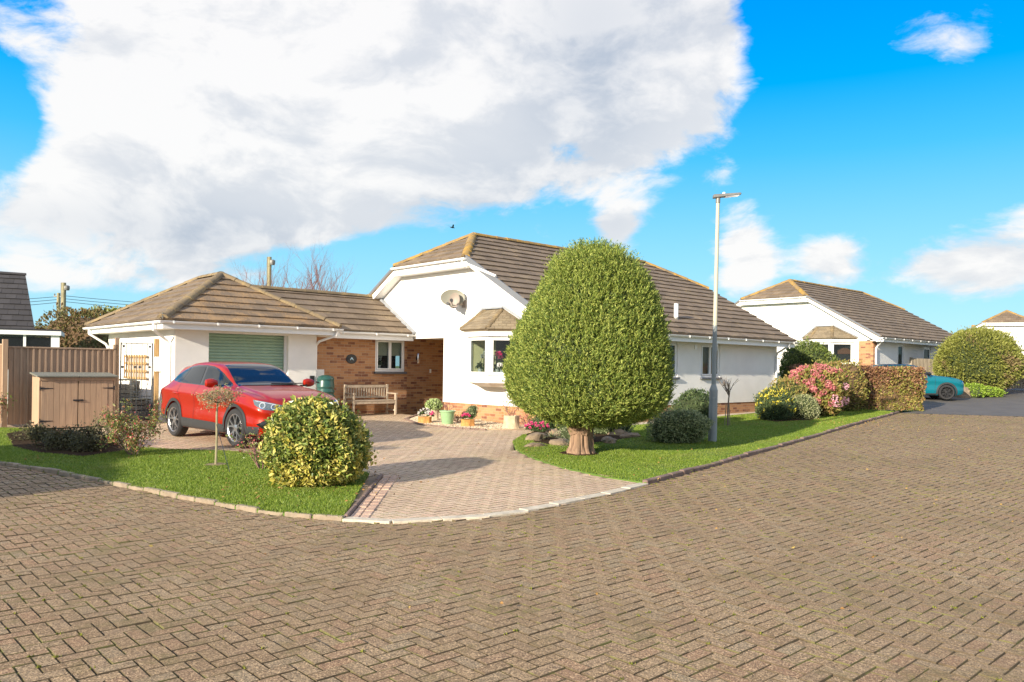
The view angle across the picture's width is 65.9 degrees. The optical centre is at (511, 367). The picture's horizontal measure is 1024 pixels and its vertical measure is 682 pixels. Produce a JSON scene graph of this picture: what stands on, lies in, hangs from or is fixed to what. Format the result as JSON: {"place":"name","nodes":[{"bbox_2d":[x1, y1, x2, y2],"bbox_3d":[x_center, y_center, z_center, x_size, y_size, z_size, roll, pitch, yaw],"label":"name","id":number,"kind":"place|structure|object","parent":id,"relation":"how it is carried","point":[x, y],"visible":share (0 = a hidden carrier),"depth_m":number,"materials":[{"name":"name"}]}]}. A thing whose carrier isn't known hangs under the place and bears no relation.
{"place":"outdoors","nodes":[
{"label":"outdoors","id":0,"kind":"place"},
{"bbox_2d":[0,427,369,518],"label":"lawn","id":1,"kind":"structure","parent":0,"point":[229,480],"depth_m":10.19,"materials":[{"name":"green plant"}]},
{"bbox_2d":[7,429,124,455],"bbox_3d":[-8.487,1.379,14.713,5.364,0.102,1.646,1,0,45],"label":"flower bed","id":2,"kind":"object","parent":1,"relation":"on","point":[24,443],"visible":0.29,"depth_m":13.56,"materials":[{"name":"soil"}]},
{"bbox_2d":[6,419,45,440],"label":"straggly shrub","id":3,"kind":"object","parent":2,"relation":"on","point":[26,433],"visible":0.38,"depth_m":14.75,"materials":[{"name":"green plant"}]},
{"bbox_2d":[27,422,77,444],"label":"straggly shrub","id":4,"kind":"object","parent":2,"relation":"on","point":[41,430],"visible":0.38,"depth_m":13.88,"materials":[{"name":"green plant"}]},
{"bbox_2d":[36,426,87,449],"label":"straggly shrub","id":5,"kind":"object","parent":2,"relation":"on","point":[55,439],"visible":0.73,"depth_m":13.27,"materials":[{"name":"green plant"}]},
{"bbox_2d":[52,423,95,447],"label":"straggly shrub","id":6,"kind":"object","parent":2,"relation":"on","point":[66,431],"visible":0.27,"depth_m":13.57,"materials":[{"name":"green plant"}]},
{"bbox_2d":[67,430,108,451],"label":"straggly shrub","id":7,"kind":"object","parent":2,"relation":"on","point":[93,440],"visible":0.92,"depth_m":13.17,"materials":[{"name":"green plant"}]},
{"bbox_2d":[70,419,115,447],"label":"straggly shrub","id":8,"kind":"object","parent":2,"relation":"on","point":[99,430],"visible":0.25,"depth_m":13.75,"materials":[{"name":"green plant"}]},
{"bbox_2d":[95,397,167,455],"bbox_3d":[-6.147,0.970,12.753,1.065,1.018,0.984,1,0,-27],"label":"photinia shrub","id":9,"kind":"object","parent":1,"relation":"on","point":[116,422],"visible":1,"depth_m":12.74,"materials":[{"name":"green plant"}]},
{"bbox_2d":[205,463,225,466],"bbox_3d":[-4.453,1.466,11.863,0.300,0.025,0.357,1,0,0],"label":"worn patch","id":10,"kind":"object","parent":1,"relation":"on","point":[210,464],"visible":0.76,"depth_m":11.84,"materials":[{"name":"brown soil"}]},
{"bbox_2d":[191,383,244,471],"bbox_3d":[-4.184,0.882,11.649,1.446,1.285,0.653,1,0,44],"label":"standard shrub","id":11,"kind":"object","parent":10,"relation":"on","point":[211,396],"visible":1,"depth_m":11.84,"materials":[{"name":"brown plant"}]},
{"bbox_2d":[224,427,266,468],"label":"purple twig shrub","id":12,"kind":"object","parent":1,"relation":"on","point":[253,443],"visible":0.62,"depth_m":11.52,"materials":[{"name":"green plant"}]},
{"bbox_2d":[256,393,378,487],"bbox_3d":[-2.549,0.935,10.337,1.633,1.225,1.444,1,0,0],"label":"euonymus bush","id":13,"kind":"object","parent":1,"relation":"on","point":[313,441],"visible":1,"depth_m":9.89,"materials":[{"name":"green plant"}]},
{"bbox_2d":[0,413,647,523],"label":"driveway","id":14,"kind":"structure","parent":0,"point":[495,479],"depth_m":11.78,"materials":[{"name":"beige brick"}]},
{"bbox_2d":[30,372,118,427],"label":"storage shed","id":15,"kind":"structure","parent":14,"relation":"on","point":[61,399],"depth_m":17.23,"materials":[{"name":"brown wood"}]},
{"bbox_2d":[39,381,77,427],"bbox_3d":[-9.781,0.800,17.048,0.730,1.010,0.031,1,0,-43],"label":"door","id":16,"kind":"structure","parent":15,"relation":"in","point":[55,411],"depth_m":17.04,"materials":[{"name":"brown wood"}]},
{"bbox_2d":[78,381,114,426],"bbox_3d":[-9.233,0.808,17.553,0.734,1.010,0.033,1,0,-43],"label":"door","id":17,"kind":"structure","parent":15,"relation":"in","point":[95,395],"depth_m":17.51,"materials":[{"name":"brown wood"}]},
{"bbox_2d":[119,379,135,397],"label":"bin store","id":18,"kind":"structure","parent":14,"relation":"on","point":[128,388],"depth_m":20.24,"materials":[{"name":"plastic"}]},
{"bbox_2d":[119,398,150,419],"bbox_3d":[-9.393,1.036,19.578,0.660,0.510,0.560,1,0,-43],"label":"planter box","id":19,"kind":"object","parent":14,"relation":"on","point":[134,409],"visible":0.56,"depth_m":19.43,"materials":[{"name":"wood"}]},
{"bbox_2d":[153,339,158,420],"bbox_3d":[-8.753,0.362,19.411,0.090,2.120,0.090,1,0,-43],"label":"gate post","id":20,"kind":"object","parent":14,"relation":"on","point":[155,373],"visible":0.58,"depth_m":19.38,"materials":[{"name":"brown wood"}]},
{"bbox_2d":[154,357,160,370],"bbox_3d":[-8.655,-0.077,19.326,0.160,0.360,0.090,1,0,-43],"label":"letter box","id":21,"kind":"object","parent":20,"relation":"attached to","point":[157,363],"visible":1,"depth_m":19.29,"materials":[{"name":"white plastic"}]},
{"bbox_2d":[161,361,338,446],"bbox_3d":[-5.224,0.651,15.582,4.395,1.525,2.242,1,0,45],"label":"parked car","id":22,"kind":"object","parent":14,"relation":"on","point":[266,388],"visible":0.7,"depth_m":14.92,"materials":[{"name":"red paint"}]},
{"bbox_2d":[316,375,334,396],"bbox_3d":[-4.997,0.791,21.018,0.560,1.170,0.488,1,0,-43],"label":"water butt","id":23,"kind":"object","parent":14,"relation":"on","point":[325,383],"visible":0.44,"depth_m":20.86,"materials":[{"name":"green plastic"}]},
{"bbox_2d":[344,384,397,414],"bbox_3d":[-3.951,0.918,22.147,1.450,0.860,0.538,1,0,-43],"label":"garden bench","id":24,"kind":"object","parent":14,"relation":"on","point":[353,401],"visible":0.95,"depth_m":22.23,"materials":[{"name":"brown wood"}]},
{"bbox_2d":[404,413,486,430],"bbox_3d":[-2.041,1.385,20.542,1.364,0.136,5.545,1,0,-17],"label":"gravel edging","id":25,"kind":"object","parent":14,"relation":"on","point":[412,421],"visible":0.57,"depth_m":18.83,"materials":[{"name":"stone"}]},
{"bbox_2d":[410,413,525,429],"bbox_3d":[-1.727,1.399,20.449,1.884,0.112,5.348,1,0,-29],"label":"gravel bed","id":26,"kind":"object","parent":14,"relation":"on","point":[478,425],"visible":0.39,"depth_m":18.80,"materials":[{"name":"beige gravel"}]},
{"bbox_2d":[418,416,431,422],"bbox_3d":[-2.176,1.312,19.742,0.370,0.150,0.359,1,0,-19],"label":"stone planter","id":27,"kind":"object","parent":26,"relation":"on","point":[424,419],"visible":0.97,"depth_m":19.60,"materials":[{"name":"stone"}]},
{"bbox_2d":[429,409,438,419],"bbox_3d":[-2.046,1.228,20.536,0.305,0.300,0.299,1,0,-22],"label":"stone planter","id":28,"kind":"object","parent":26,"relation":"on","point":[436,416],"visible":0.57,"depth_m":20.42,"materials":[{"name":"beige stone"}]},
{"bbox_2d":[424,398,441,410],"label":"succulent","id":29,"kind":"object","parent":28,"relation":"in","point":[433,404],"visible":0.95,"depth_m":20.38,"materials":[{"name":"green plant"}]},
{"bbox_2d":[439,410,455,423],"bbox_3d":[-1.590,1.229,19.461,0.418,0.340,0.418,1,0,0],"label":"plant pot","id":30,"kind":"object","parent":26,"relation":"on","point":[447,417],"visible":0.98,"depth_m":19.33,"materials":[{"name":"ceramic"}]},
{"bbox_2d":[460,419,474,425],"bbox_3d":[-1.066,1.333,19.021,0.370,0.160,0.359,1,0,-38],"label":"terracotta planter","id":31,"kind":"object","parent":26,"relation":"on","point":[467,422],"visible":0.98,"depth_m":18.89,"materials":[{"name":"ceramic"}]},
{"bbox_2d":[465,404,477,418],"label":"grey foliage plant","id":32,"kind":"object","parent":31,"relation":"on","point":[472,410],"visible":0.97,"depth_m":19.08,"materials":[{"name":"green plant"}]},
{"bbox_2d":[502,415,519,428],"bbox_3d":[-0.015,1.284,18.583,0.414,0.300,0.406,1,0,18],"label":"stone planter","id":33,"kind":"object","parent":26,"relation":"on","point":[511,422],"visible":0.98,"depth_m":18.43,"materials":[{"name":"beige stone"}]},
{"bbox_2d":[0,411,898,520],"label":"kerb","id":34,"kind":"structure","parent":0,"point":[242,507],"depth_m":10.66,"materials":[{"name":"beige concrete"}]},
{"bbox_2d":[351,414,607,511],"bbox_3d":[-4.889,1.424,17.472,19.040,0.218,10.236,1,0,40],"label":"driveway bedding","id":35,"kind":"object","parent":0,"point":[371,479],"visible":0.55,"depth_m":10.66,"materials":[{"name":"grey concrete"}]},
{"bbox_2d":[350,431,610,517],"bbox_3d":[-0.177,1.528,13.317,3.251,0.192,10.204,1,0,0],"label":"driveway border","id":36,"kind":"object","parent":35,"relation":"on","point":[365,503],"visible":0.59,"depth_m":9.41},
{"bbox_2d":[0,413,1023,681],"bbox_3d":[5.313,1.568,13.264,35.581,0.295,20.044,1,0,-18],"label":"road","id":37,"kind":"structure","parent":0,"point":[608,631],"depth_m":5.94,"materials":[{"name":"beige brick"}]},
{"bbox_2d":[0,413,1023,681],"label":"moss","id":38,"kind":"object","parent":37,"relation":"on","point":[548,551],"visible":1,"depth_m":7.63,"materials":[{"name":"green plant"}]},
{"bbox_2d":[1,413,1023,608],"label":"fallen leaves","id":39,"kind":"object","parent":37,"relation":"on","point":[501,602],"visible":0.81,"depth_m":10.37,"materials":[{"name":"brown plant"}]},
{"bbox_2d":[0,0,1023,365],"label":"sky","id":40,"kind":"structure","parent":0,"point":[875,148],"materials":[{"name":"blue"}]},
{"bbox_2d":[7,366,1022,449],"bbox_3d":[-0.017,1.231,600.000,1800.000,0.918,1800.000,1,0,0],"label":"ground","id":41,"kind":"structure","parent":0,"point":[902,411],"depth_m":27.95,"materials":[{"name":"grey plant"}]},
{"bbox_2d":[0,339,7,427],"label":"board fence","id":42,"kind":"object","parent":41,"relation":"on","point":[3,371],"visible":0.94,"depth_m":17.18,"materials":[{"name":"brown wood"}]},
{"bbox_2d":[0,271,64,403],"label":"neighbour bungalow","id":43,"kind":"object","parent":41,"relation":"on","point":[17,327],"visible":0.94,"depth_m":27.99,"materials":[{"name":"tile"}]},
{"bbox_2d":[54,293,60,317],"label":"utility pole","id":44,"kind":"object","parent":41,"relation":"on","point":[58,298],"visible":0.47,"depth_m":59.90,"materials":[{"name":"brown wood"}]},
{"bbox_2d":[60,295,129,306],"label":"overhead wires","id":45,"kind":"object","parent":44,"relation":"attached to","point":[94,301],"visible":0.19,"depth_m":61.42,"materials":[{"name":"black plastic"}]},
{"bbox_2d":[7,345,117,424],"bbox_3d":[-10.235,0.442,18.051,2.260,1.980,0.100,1,0,-43],"label":"board fence","id":46,"kind":"object","parent":41,"relation":"on","point":[24,362],"visible":0.48,"depth_m":17.67,"materials":[{"name":"brown wood"}]},
{"bbox_2d":[60,282,69,315],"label":"utility pole","id":47,"kind":"object","parent":41,"relation":"on","point":[64,287],"visible":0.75,"depth_m":41.91,"materials":[{"name":"brown wood"}]},
{"bbox_2d":[34,302,109,347],"bbox_3d":[-19.241,-1.115,34.943,4.668,3.574,2.762,1,0,0],"label":"distant tree","id":48,"kind":"object","parent":41,"relation":"on","point":[72,326],"visible":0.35,"depth_m":34.30,"materials":[{"name":"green plant"}]},
{"bbox_2d":[67,336,108,347],"bbox_3d":[-16.357,0.039,30.984,3.007,2.631,2.864,1,0,27],"label":"distant tree","id":49,"kind":"object","parent":41,"relation":"on","point":[93,343],"visible":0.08,"depth_m":30.73,"materials":[{"name":"green plant"}]},
{"bbox_2d":[77,304,126,317],"bbox_3d":[-18.742,-1.208,37.201,4.317,3.666,3.726,1,0,0],"label":"distant tree","id":50,"kind":"object","parent":41,"relation":"on","point":[111,309],"visible":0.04,"depth_m":36.77,"materials":[{"name":"green plant"}]},
{"bbox_2d":[114,338,119,415],"bbox_3d":[-9.415,0.362,18.800,0.090,2.120,0.090,1,0,-43],"label":"gate post","id":51,"kind":"object","parent":41,"relation":"on","point":[117,342],"visible":0.54,"depth_m":18.78,"materials":[{"name":"brown wood"}]},
{"bbox_2d":[119,342,152,415],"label":"iron gate","id":52,"kind":"structure","parent":51,"relation":"attached to","point":[121,366],"depth_m":19.10,"materials":[{"name":"black metal"}]},
{"bbox_2d":[266,257,274,285],"bbox_3d":[-12.245,-2.486,40.000,0.426,6.200,0.280,1,0,0],"label":"utility pole","id":53,"kind":"object","parent":41,"relation":"on","point":[269,263],"visible":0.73,"depth_m":39.91,"materials":[{"name":"brown wood"}]},
{"bbox_2d":[231,252,309,286],"bbox_3d":[-11.963,-2.761,38.317,4.100,6.758,3.757,1,0,-33],"label":"bare tree","id":54,"kind":"object","parent":41,"relation":"on","point":[263,281],"visible":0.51,"depth_m":37.92,"materials":[{"name":"brown plant"}]},
{"bbox_2d":[277,248,342,291],"bbox_3d":[-9.459,-2.607,37.215,3.668,6.618,2.843,1,0,0],"label":"bare tree","id":55,"kind":"object","parent":41,"relation":"on","point":[322,269],"visible":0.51,"depth_m":37.14,"materials":[{"name":"brown plant"}]},
{"bbox_2d":[294,242,360,291],"bbox_3d":[-8.393,-2.556,35.919,3.063,6.644,3.494,1,0,0],"label":"bare tree","id":56,"kind":"object","parent":41,"relation":"on","point":[319,283],"visible":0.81,"depth_m":35.51,"materials":[{"name":"brown plant"}]},
{"bbox_2d":[83,232,798,426],"bbox_3d":[-1.343,-1.110,24.348,18.559,5.783,12.048,1,0,-43],"label":"bungalow","id":57,"kind":"object","parent":41,"relation":"on","point":[403,312],"visible":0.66,"depth_m":22.02,"materials":[{"name":"paint"}]},
{"bbox_2d":[123,355,146,378],"bbox_3d":[-9.804,-0.013,20.511,0.041,0.625,1.750,1,0,-43],"label":"wooden trellis","id":58,"kind":"object","parent":57,"relation":"attached to","point":[134,363],"visible":0.83,"depth_m":20.46,"materials":[{"name":"brown wood"}]},
{"bbox_2d":[209,333,283,369],"bbox_3d":[-6.748,0.338,20.047,2.090,2.340,0.044,1,0,-43],"label":"garage door","id":59,"kind":"structure","parent":57,"relation":"in","point":[267,349],"depth_m":20.04,"materials":[{"name":"green metal"}]},
{"bbox_2d":[346,354,356,363],"bbox_3d":[-4.510,-0.232,22.209,0.351,0.270,0.031,1,0,-43],"label":"house name plaque","id":60,"kind":"object","parent":57,"relation":"attached to","point":[351,358],"visible":1,"depth_m":22.20,"materials":[{"name":"black plastic"}]},
{"bbox_2d":[374,340,406,373],"bbox_3d":[-3.688,-0.321,23.246,1.110,1.020,0.520,1,0,-43],"label":"window","id":61,"kind":"structure","parent":57,"relation":"in","point":[388,349],"depth_m":23.19,"materials":[{"name":"white plastic"}]},
{"bbox_2d":[441,289,464,305],"bbox_3d":[-1.563,-1.884,21.406,0.623,0.459,0.520,1,0,-43],"label":"satellite dish","id":62,"kind":"object","parent":57,"relation":"attached to","point":[445,296],"visible":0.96,"depth_m":21.44,"materials":[{"name":"grey plastic"}]},
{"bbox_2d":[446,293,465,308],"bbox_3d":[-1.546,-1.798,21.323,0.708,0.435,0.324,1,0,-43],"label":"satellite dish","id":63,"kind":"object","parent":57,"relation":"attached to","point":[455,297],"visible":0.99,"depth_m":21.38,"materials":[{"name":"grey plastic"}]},
{"bbox_2d":[475,351,484,371],"bbox_3d":[-0.752,-0.142,20.324,0.337,0.584,0.306,1,0,-39],"label":"orchid","id":64,"kind":"object","parent":57,"relation":"on","point":[480,364],"visible":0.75,"depth_m":20.29,"materials":[{"name":"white plant"}]},
{"bbox_2d":[459,306,521,386],"bbox_3d":[-0.674,-0.549,20.225,0.945,2.100,2.694,1,0,-43],"label":"bay window","id":65,"kind":"structure","parent":57,"relation":"in","point":[488,331],"depth_m":20.04,"materials":[{"name":"white plastic"}]},
{"bbox_2d":[494,351,503,371],"bbox_3d":[-0.272,-0.127,19.853,0.354,0.567,0.330,1,0,-21],"label":"orchid","id":66,"kind":"object","parent":57,"relation":"on","point":[500,356],"visible":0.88,"depth_m":19.80,"materials":[{"name":"pink plant"}]},
{"bbox_2d":[670,342,679,378],"bbox_3d":[4.316,-0.191,22.156,1.160,1.060,0.160,1,0,-43],"label":"window","id":67,"kind":"structure","parent":57,"relation":"in","point":[674,344],"depth_m":22.47,"materials":[{"name":"white plastic"}]},
{"bbox_2d":[700,343,721,378],"bbox_3d":[5.927,-0.169,23.668,1.080,1.060,0.200,1,0,-43],"label":"window","id":68,"kind":"structure","parent":57,"relation":"in","point":[706,349],"depth_m":23.66,"materials":[{"name":"white plastic"}]},
{"bbox_2d":[342,483,648,523],"bbox_3d":[0.221,1.621,9.187,4.440,0.130,0.781,1,0,-36],"label":"kerb flush","id":69,"kind":"object","parent":41,"relation":"on","point":[524,510],"visible":0.47,"depth_m":8.52,"materials":[{"name":"concrete"}]},
{"bbox_2d":[777,335,841,378],"bbox_3d":[10.748,0.139,28.511,2.293,2.585,2.336,1,0,0],"label":"bush","id":70,"kind":"object","parent":41,"relation":"on","point":[802,352],"visible":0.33,"depth_m":28.18,"materials":[{"name":"green plant"}]},
{"bbox_2d":[734,279,951,380],"bbox_3d":[16.413,-1.417,41.318,12.050,5.784,10.312,1,0,-43],"label":"bungalow","id":71,"kind":"object","parent":41,"relation":"on","point":[867,329],"visible":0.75,"depth_m":37.13,"materials":[{"name":"paint"}]},
{"bbox_2d":[801,325,858,363],"bbox_3d":[14.122,-0.897,35.643,0.996,2.100,2.694,1,0,-43],"label":"bay window","id":72,"kind":"structure","parent":71,"relation":"in","point":[833,338],"depth_m":35.33,"materials":[{"name":"white plastic"}]},
{"bbox_2d":[910,357,934,375],"bbox_3d":[19.995,0.331,38.004,2.984,1.730,0.100,1,0,-34],"label":"garden fence","id":73,"kind":"object","parent":41,"relation":"on","point":[925,363],"visible":0.3,"depth_m":37.78,"materials":[{"name":"brown wood"}]},
{"bbox_2d":[971,310,1023,354],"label":"bungalow","id":74,"kind":"object","parent":41,"relation":"on","point":[1008,321],"visible":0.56,"depth_m":59.95,"materials":[{"name":"white paint"}]},
{"bbox_2d":[1009,376,1023,388],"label":"garden fence","id":75,"kind":"object","parent":41,"relation":"on","point":[1020,383],"visible":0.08,"depth_m":38.23,"materials":[{"name":"brown wood"}]},
{"bbox_2d":[634,412,755,424],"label":"path","id":76,"kind":"structure","parent":0,"point":[717,415],"depth_m":24.02,"materials":[{"name":"concrete"}]},
{"bbox_2d":[512,409,893,482],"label":"lawn","id":77,"kind":"structure","parent":0,"point":[596,474],"depth_m":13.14,"materials":[{"name":"green plant"}]},
{"bbox_2d":[526,431,630,444],"bbox_3d":[1.511,1.481,17.127,2.412,0.105,4.469,1,0,0],"label":"flower bed","id":78,"kind":"object","parent":77,"relation":"on","point":[598,437],"visible":0.2,"depth_m":16.44,"materials":[{"name":"soil"}]},
{"bbox_2d":[525,421,541,430],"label":"cyclamen plant","id":79,"kind":"object","parent":78,"relation":"on","point":[528,427],"visible":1,"depth_m":16.66,"materials":[{"name":"pink plant"}]},
{"bbox_2d":[525,432,547,440],"bbox_3d":[0.487,1.418,15.994,0.349,0.208,0.528,1,0,39],"label":"rockery stone","id":80,"kind":"object","parent":78,"relation":"on","point":[537,436],"visible":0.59,"depth_m":15.85,"materials":[{"name":"beige stone"}]},
{"bbox_2d":[529,417,556,431],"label":"rockery plant","id":81,"kind":"object","parent":78,"relation":"on","point":[537,420],"visible":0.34,"depth_m":17.67,"materials":[{"name":"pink plant"}]},
{"bbox_2d":[549,438,568,445],"bbox_3d":[0.942,1.445,15.244,0.482,0.153,0.598,1,0,-18],"label":"rockery stone","id":82,"kind":"object","parent":78,"relation":"on","point":[558,442],"visible":0.62,"depth_m":15.03,"materials":[{"name":"beige stone"}]},
{"bbox_2d":[557,427,594,439],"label":"rockery plant","id":83,"kind":"object","parent":78,"relation":"on","point":[564,432],"visible":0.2,"depth_m":15.97,"materials":[{"name":"green plant"}]},
{"bbox_2d":[601,436,616,443],"bbox_3d":[1.936,1.450,15.730,0.345,0.158,0.597,1,0,-10],"label":"rockery stone","id":84,"kind":"object","parent":78,"relation":"on","point":[607,439],"visible":0.73,"depth_m":15.54,"materials":[{"name":"grey stone"}]},
{"bbox_2d":[593,424,635,433],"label":"rockery plant","id":85,"kind":"object","parent":78,"relation":"on","point":[606,431],"visible":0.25,"depth_m":17.27,"materials":[{"name":"green plant"}]},
{"bbox_2d":[608,429,627,434],"bbox_3d":[2.286,1.448,17.209,0.498,0.215,0.296,1,0,10],"label":"rockery stone","id":86,"kind":"object","parent":78,"relation":"on","point":[619,431],"visible":0.41,"depth_m":17.15,"materials":[{"name":"grey stone"}]},
{"bbox_2d":[619,432,640,437],"bbox_3d":[2.469,1.455,16.847,0.584,0.133,0.369,1,0,-34],"label":"rockery stone","id":87,"kind":"object","parent":78,"relation":"on","point":[629,435],"visible":0.66,"depth_m":16.68,"materials":[{"name":"grey stone"}]},
{"bbox_2d":[502,236,677,454],"bbox_3d":[1.339,-0.344,13.861,3.086,3.929,3.067,1,0,0],"label":"yew tree","id":88,"kind":"object","parent":77,"relation":"on","point":[589,349],"visible":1,"depth_m":12.91,"materials":[{"name":"green plant"}]},
{"bbox_2d":[643,407,714,443],"bbox_3d":[3.365,1.174,15.920,1.428,0.786,1.098,1,0,0],"label":"hebe bush","id":89,"kind":"object","parent":77,"relation":"on","point":[680,426],"visible":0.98,"depth_m":15.61,"materials":[{"name":"green plant"}]},
{"bbox_2d":[668,387,719,418],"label":"dark shrub","id":90,"kind":"object","parent":77,"relation":"on","point":[695,399],"visible":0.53,"depth_m":20.19,"materials":[{"name":"green plant"}]},
{"bbox_2d":[708,192,741,441],"bbox_3d":[4.338,-1.007,16.158,0.560,5.155,0.178,1,0,0],"label":"street lamp","id":91,"kind":"object","parent":77,"relation":"on","point":[713,403],"visible":0.86,"depth_m":16.12,"materials":[{"name":"metal"}]},
{"bbox_2d":[712,397,715,421],"bbox_3d":[4.115,0.865,16.075,0.080,0.500,0.012,1,0,0],"label":"access door","id":92,"kind":"structure","parent":91,"relation":"in","point":[714,398],"depth_m":16.07,"materials":[{"name":"grey metal"}]},
{"bbox_2d":[718,376,737,425],"bbox_3d":[5.460,0.865,20.027,0.463,1.345,0.728,1,0,-28],"label":"bare sapling","id":93,"kind":"object","parent":77,"relation":"on","point":[727,404],"visible":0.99,"depth_m":20.00,"materials":[{"name":"brown plant"}]},
{"bbox_2d":[762,417,815,421],"bbox_3d":[8.220,1.482,23.383,1.505,0.097,4.386,1,0,28],"label":"flower bed","id":94,"kind":"object","parent":77,"relation":"on","point":[793,419],"visible":0.15,"depth_m":22.24,"materials":[{"name":"soil"}]},
{"bbox_2d":[753,384,797,419],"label":"mahonia bush","id":95,"kind":"object","parent":94,"relation":"on","point":[771,404],"visible":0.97,"depth_m":22.01,"materials":[{"name":"green plant"}]},
{"bbox_2d":[768,376,809,417],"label":"mixed shrub","id":96,"kind":"object","parent":94,"relation":"on","point":[791,386],"visible":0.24,"depth_m":22.99,"materials":[{"name":"yellow plant"}]},
{"bbox_2d":[788,394,820,418],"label":"variegated bush","id":97,"kind":"object","parent":94,"relation":"on","point":[806,407],"visible":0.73,"depth_m":22.57,"materials":[{"name":"green plant"}]},
{"bbox_2d":[783,363,851,415],"bbox_3d":[9.307,0.693,24.189,2.139,1.686,1.945,1,0,0],"label":"hydrangea bush","id":98,"kind":"object","parent":94,"relation":"on","point":[830,389],"visible":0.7,"depth_m":23.54,"materials":[{"name":"pink plant"}]},
{"bbox_2d":[811,358,870,410],"bbox_3d":[11.016,0.589,26.515,2.249,1.807,1.558,1,0,0],"label":"hedge shrub","id":99,"kind":"object","parent":77,"relation":"on","point":[859,389],"visible":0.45,"depth_m":26.28,"materials":[{"name":"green plant"}]},
{"bbox_2d":[785,363,927,410],"bbox_3d":[12.043,0.685,27.742,4.606,1.658,1.330,1,0,3],"label":"beech hedge","id":100,"kind":"object","parent":77,"relation":"on","point":[897,388],"visible":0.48,"depth_m":27.25,"materials":[{"name":"brown plant"}]},
{"bbox_2d":[904,388,1023,416],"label":"asphalt drive","id":101,"kind":"structure","parent":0,"point":[1010,402],"depth_m":29.60,"materials":[{"name":"grey asphalt"}]},
{"bbox_2d":[868,361,963,399],"bbox_3d":[16.312,0.521,32.446,3.796,1.524,2.060,1,0,13],"label":"parked car","id":102,"kind":"object","parent":101,"relation":"on","point":[944,388],"visible":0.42,"depth_m":31.43,"materials":[{"name":"teal paint"}]},
{"bbox_2d":[956,386,970,397],"bbox_3d":[19.085,1.100,33.303,0.622,0.765,0.587,1,0,-16],"label":"boulder","id":103,"kind":"object","parent":101,"relation":"on","point":[966,393],"visible":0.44,"depth_m":33.16,"materials":[{"name":"stone"}]},
{"bbox_2d":[927,324,1023,391],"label":"rounded bush","id":104,"kind":"object","parent":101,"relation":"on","point":[984,356],"visible":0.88,"depth_m":34.73,"materials":[{"name":"green plant"}]},
{"bbox_2d":[964,382,986,397],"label":"border plant","id":105,"kind":"object","parent":101,"relation":"on","point":[977,390],"visible":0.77,"depth_m":33.23,"materials":[{"name":"green plant"}]},
{"bbox_2d":[983,385,1007,396],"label":"border plant","id":106,"kind":"object","parent":101,"relation":"on","point":[991,391],"visible":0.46,"depth_m":33.57,"materials":[{"name":"green plant"}]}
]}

